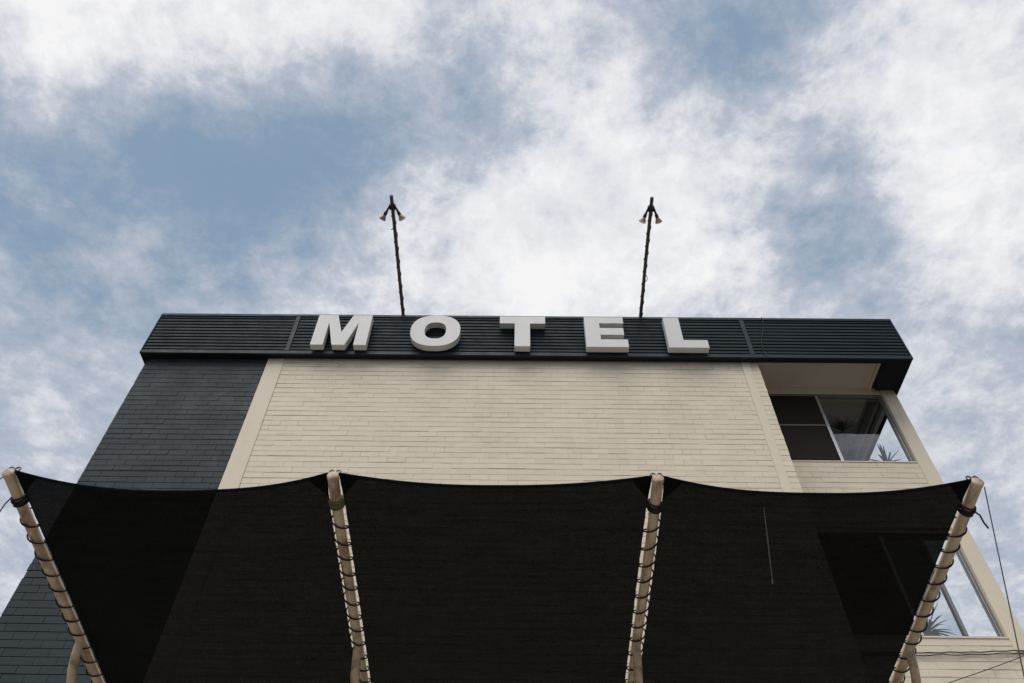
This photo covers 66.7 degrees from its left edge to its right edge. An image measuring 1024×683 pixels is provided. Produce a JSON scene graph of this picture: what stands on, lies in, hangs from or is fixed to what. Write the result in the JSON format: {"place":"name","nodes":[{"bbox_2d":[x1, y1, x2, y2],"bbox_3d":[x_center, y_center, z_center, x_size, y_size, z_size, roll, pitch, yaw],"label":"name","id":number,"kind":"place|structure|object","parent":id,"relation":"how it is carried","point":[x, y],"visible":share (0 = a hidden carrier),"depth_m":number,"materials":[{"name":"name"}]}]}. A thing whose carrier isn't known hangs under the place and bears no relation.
{"place":"outdoors","nodes":[
{"label":"outdoors","id":0,"kind":"place"},
{"bbox_2d":[0,0,1023,635],"label":"sky","id":1,"kind":"structure","parent":0,"point":[839,159],"materials":[{"name":"blue"}]},
{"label":"driveway","id":2,"kind":"structure","parent":0,"visible":0},
{"bbox_2d":[0,313,1023,682],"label":"motel building","id":3,"kind":"structure","parent":2,"relation":"on","point":[226,401],"depth_m":10.79,"materials":[{"name":"brick"}]},
{"bbox_2d":[2,466,104,682],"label":"sail arm","id":4,"kind":"object","parent":3,"relation":"attached to","point":[9,476],"visible":0.98,"depth_m":3.80},
{"bbox_2d":[0,491,102,682],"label":"lacing cord","id":5,"kind":"object","parent":4,"relation":"attached to","point":[18,504],"visible":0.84,"depth_m":3.74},
{"bbox_2d":[15,470,351,682],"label":"shade sail","id":6,"kind":"object","parent":4,"relation":"attached to","point":[237,585],"visible":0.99,"depth_m":3.76,"materials":[{"name":"black fabric"}]},
{"bbox_2d":[310,315,373,349],"bbox_3d":[-2.569,-0.121,11.814,0.825,0.715,0.155,0,-51,0],"label":"sign letter","id":7,"kind":"object","parent":3,"relation":"attached to","point":[360,326],"visible":1,"depth_m":11.73,"materials":[{"name":"white paint"}]},
{"bbox_2d":[327,469,368,682],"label":"sail arm","id":8,"kind":"object","parent":3,"relation":"attached to","point":[358,664],"visible":0.97,"depth_m":3.76},
{"bbox_2d":[328,495,370,682],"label":"lacing cord","id":9,"kind":"object","parent":8,"relation":"attached to","point":[333,507],"visible":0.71,"depth_m":3.72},
{"bbox_2d":[339,472,651,682],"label":"shade sail","id":10,"kind":"object","parent":8,"relation":"attached to","point":[458,583],"visible":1,"depth_m":3.73,"materials":[{"name":"black fabric"}]},
{"bbox_2d":[379,195,405,314],"bbox_3d":[-1.746,-0.914,12.001,0.386,0.452,2.802,0,-51,0],"label":"floodlight pole","id":11,"kind":"object","parent":3,"relation":"on","point":[392,207],"visible":0.88,"depth_m":11.60,"materials":[{"name":"metal"}]},
{"bbox_2d":[410,316,460,350],"bbox_3d":[-1.158,-0.110,11.802,0.752,0.731,0.155,0,-51,0],"label":"sign letter","id":12,"kind":"object","parent":3,"relation":"attached to","point":[422,326],"visible":1,"depth_m":11.69,"materials":[{"name":"white paint"}]},
{"bbox_2d":[500,316,544,351],"bbox_3d":[0.158,-0.099,11.790,0.694,0.715,0.155,0,-51,0],"label":"sign letter","id":13,"kind":"object","parent":3,"relation":"attached to","point":[522,326],"visible":1,"depth_m":11.88,"materials":[{"name":"white paint"}]},
{"bbox_2d":[583,317,628,351],"bbox_3d":[1.415,-0.089,11.780,0.625,0.715,0.155,0,-51,0],"label":"sign letter","id":14,"kind":"object","parent":3,"relation":"attached to","point":[603,334],"visible":1,"depth_m":11.70,"materials":[{"name":"white paint"}]},
{"bbox_2d":[627,473,663,682],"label":"sail arm","id":15,"kind":"object","parent":3,"relation":"attached to","point":[636,674],"visible":0.94,"depth_m":3.73},
{"bbox_2d":[624,498,662,682],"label":"lacing cord","id":16,"kind":"object","parent":15,"relation":"attached to","point":[656,509],"visible":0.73,"depth_m":3.69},
{"bbox_2d":[639,197,661,316],"bbox_3d":[2.010,-0.881,11.965,0.338,0.443,2.803,0,-51,0],"label":"floodlight pole","id":17,"kind":"object","parent":3,"relation":"on","point":[650,210],"visible":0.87,"depth_m":11.56,"materials":[{"name":"metal"}]},
{"bbox_2d":[662,318,709,352],"bbox_3d":[2.614,-0.079,11.769,0.592,0.715,0.155,0,-51,0],"label":"sign letter","id":18,"kind":"object","parent":3,"relation":"attached to","point":[676,342],"visible":1,"depth_m":11.55,"materials":[{"name":"white paint"}]},
{"bbox_2d":[761,317,766,355],"bbox_3d":[3.890,-0.021,11.898,0.142,0.942,0.334,-29,-57,23],"label":"fascia cable","id":19,"kind":"object","parent":3,"relation":"attached to","point":[762,335],"visible":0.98,"depth_m":11.85,"materials":[{"name":"black rubber"}]},
{"bbox_2d":[768,394,917,462],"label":"window","id":20,"kind":"structure","parent":3,"relation":"in","point":[807,433],"depth_m":11.49,"materials":[{"name":"glass"}]},
{"bbox_2d":[832,418,856,460],"bbox_3d":[4.957,1.560,11.506,0.398,1.130,0.458,0,-51,0],"label":"potted plant","id":21,"kind":"object","parent":3,"relation":"on","point":[841,426],"visible":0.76,"depth_m":11.66,"materials":[{"name":"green plant"}]},
{"bbox_2d":[867,443,900,460],"bbox_3d":[5.381,1.711,11.240,0.454,0.538,0.476,22,-54,-17],"label":"potted plant","id":22,"kind":"object","parent":3,"relation":"on","point":[883,457],"visible":0.43,"depth_m":11.22,"materials":[{"name":"green plant"}]},
{"bbox_2d":[917,603,955,635],"bbox_3d":[4.893,3.420,9.287,0.829,0.608,0.508,0,-51,0],"label":"potted plant","id":23,"kind":"object","parent":3,"relation":"on","point":[928,631],"visible":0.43,"depth_m":9.14,"materials":[{"name":"green plant"}]},
{"bbox_2d":[890,476,983,682],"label":"sail arm","id":24,"kind":"object","parent":3,"relation":"attached to","point":[974,489],"visible":0.98,"depth_m":3.73},
{"bbox_2d":[642,476,970,682],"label":"shade sail","id":25,"kind":"object","parent":24,"relation":"attached to","point":[750,586],"visible":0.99,"depth_m":3.72,"materials":[{"name":"black fabric"}]},
{"bbox_2d":[888,501,988,682],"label":"lacing cord","id":26,"kind":"object","parent":24,"relation":"attached to","point":[962,511],"visible":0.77,"depth_m":3.66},
{"bbox_2d":[984,487,1023,676],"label":"guy wire","id":27,"kind":"object","parent":24,"relation":"attached to","point":[1004,582],"visible":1,"depth_m":3.30,"materials":[{"name":"metal"}]},
{"bbox_2d":[906,536,1008,638],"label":"window","id":28,"kind":"structure","parent":3,"relation":"in","point":[970,610],"depth_m":9.22,"materials":[{"name":"glass"}]},
{"bbox_2d":[900,650,1023,653],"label":"wall cable","id":29,"kind":"object","parent":3,"relation":"attached to","point":[966,652],"depth_m":8.66,"materials":[{"name":"black rubber"}]},
{"bbox_2d":[916,652,1023,655],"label":"wall cable","id":30,"kind":"object","parent":3,"relation":"attached to","point":[969,654],"depth_m":8.63,"materials":[{"name":"black rubber"}]},
{"bbox_2d":[948,656,1023,682],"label":"wall cable","id":31,"kind":"object","parent":3,"relation":"attached to","point":[985,670],"depth_m":8.48,"materials":[{"name":"black rubber"}]}
]}

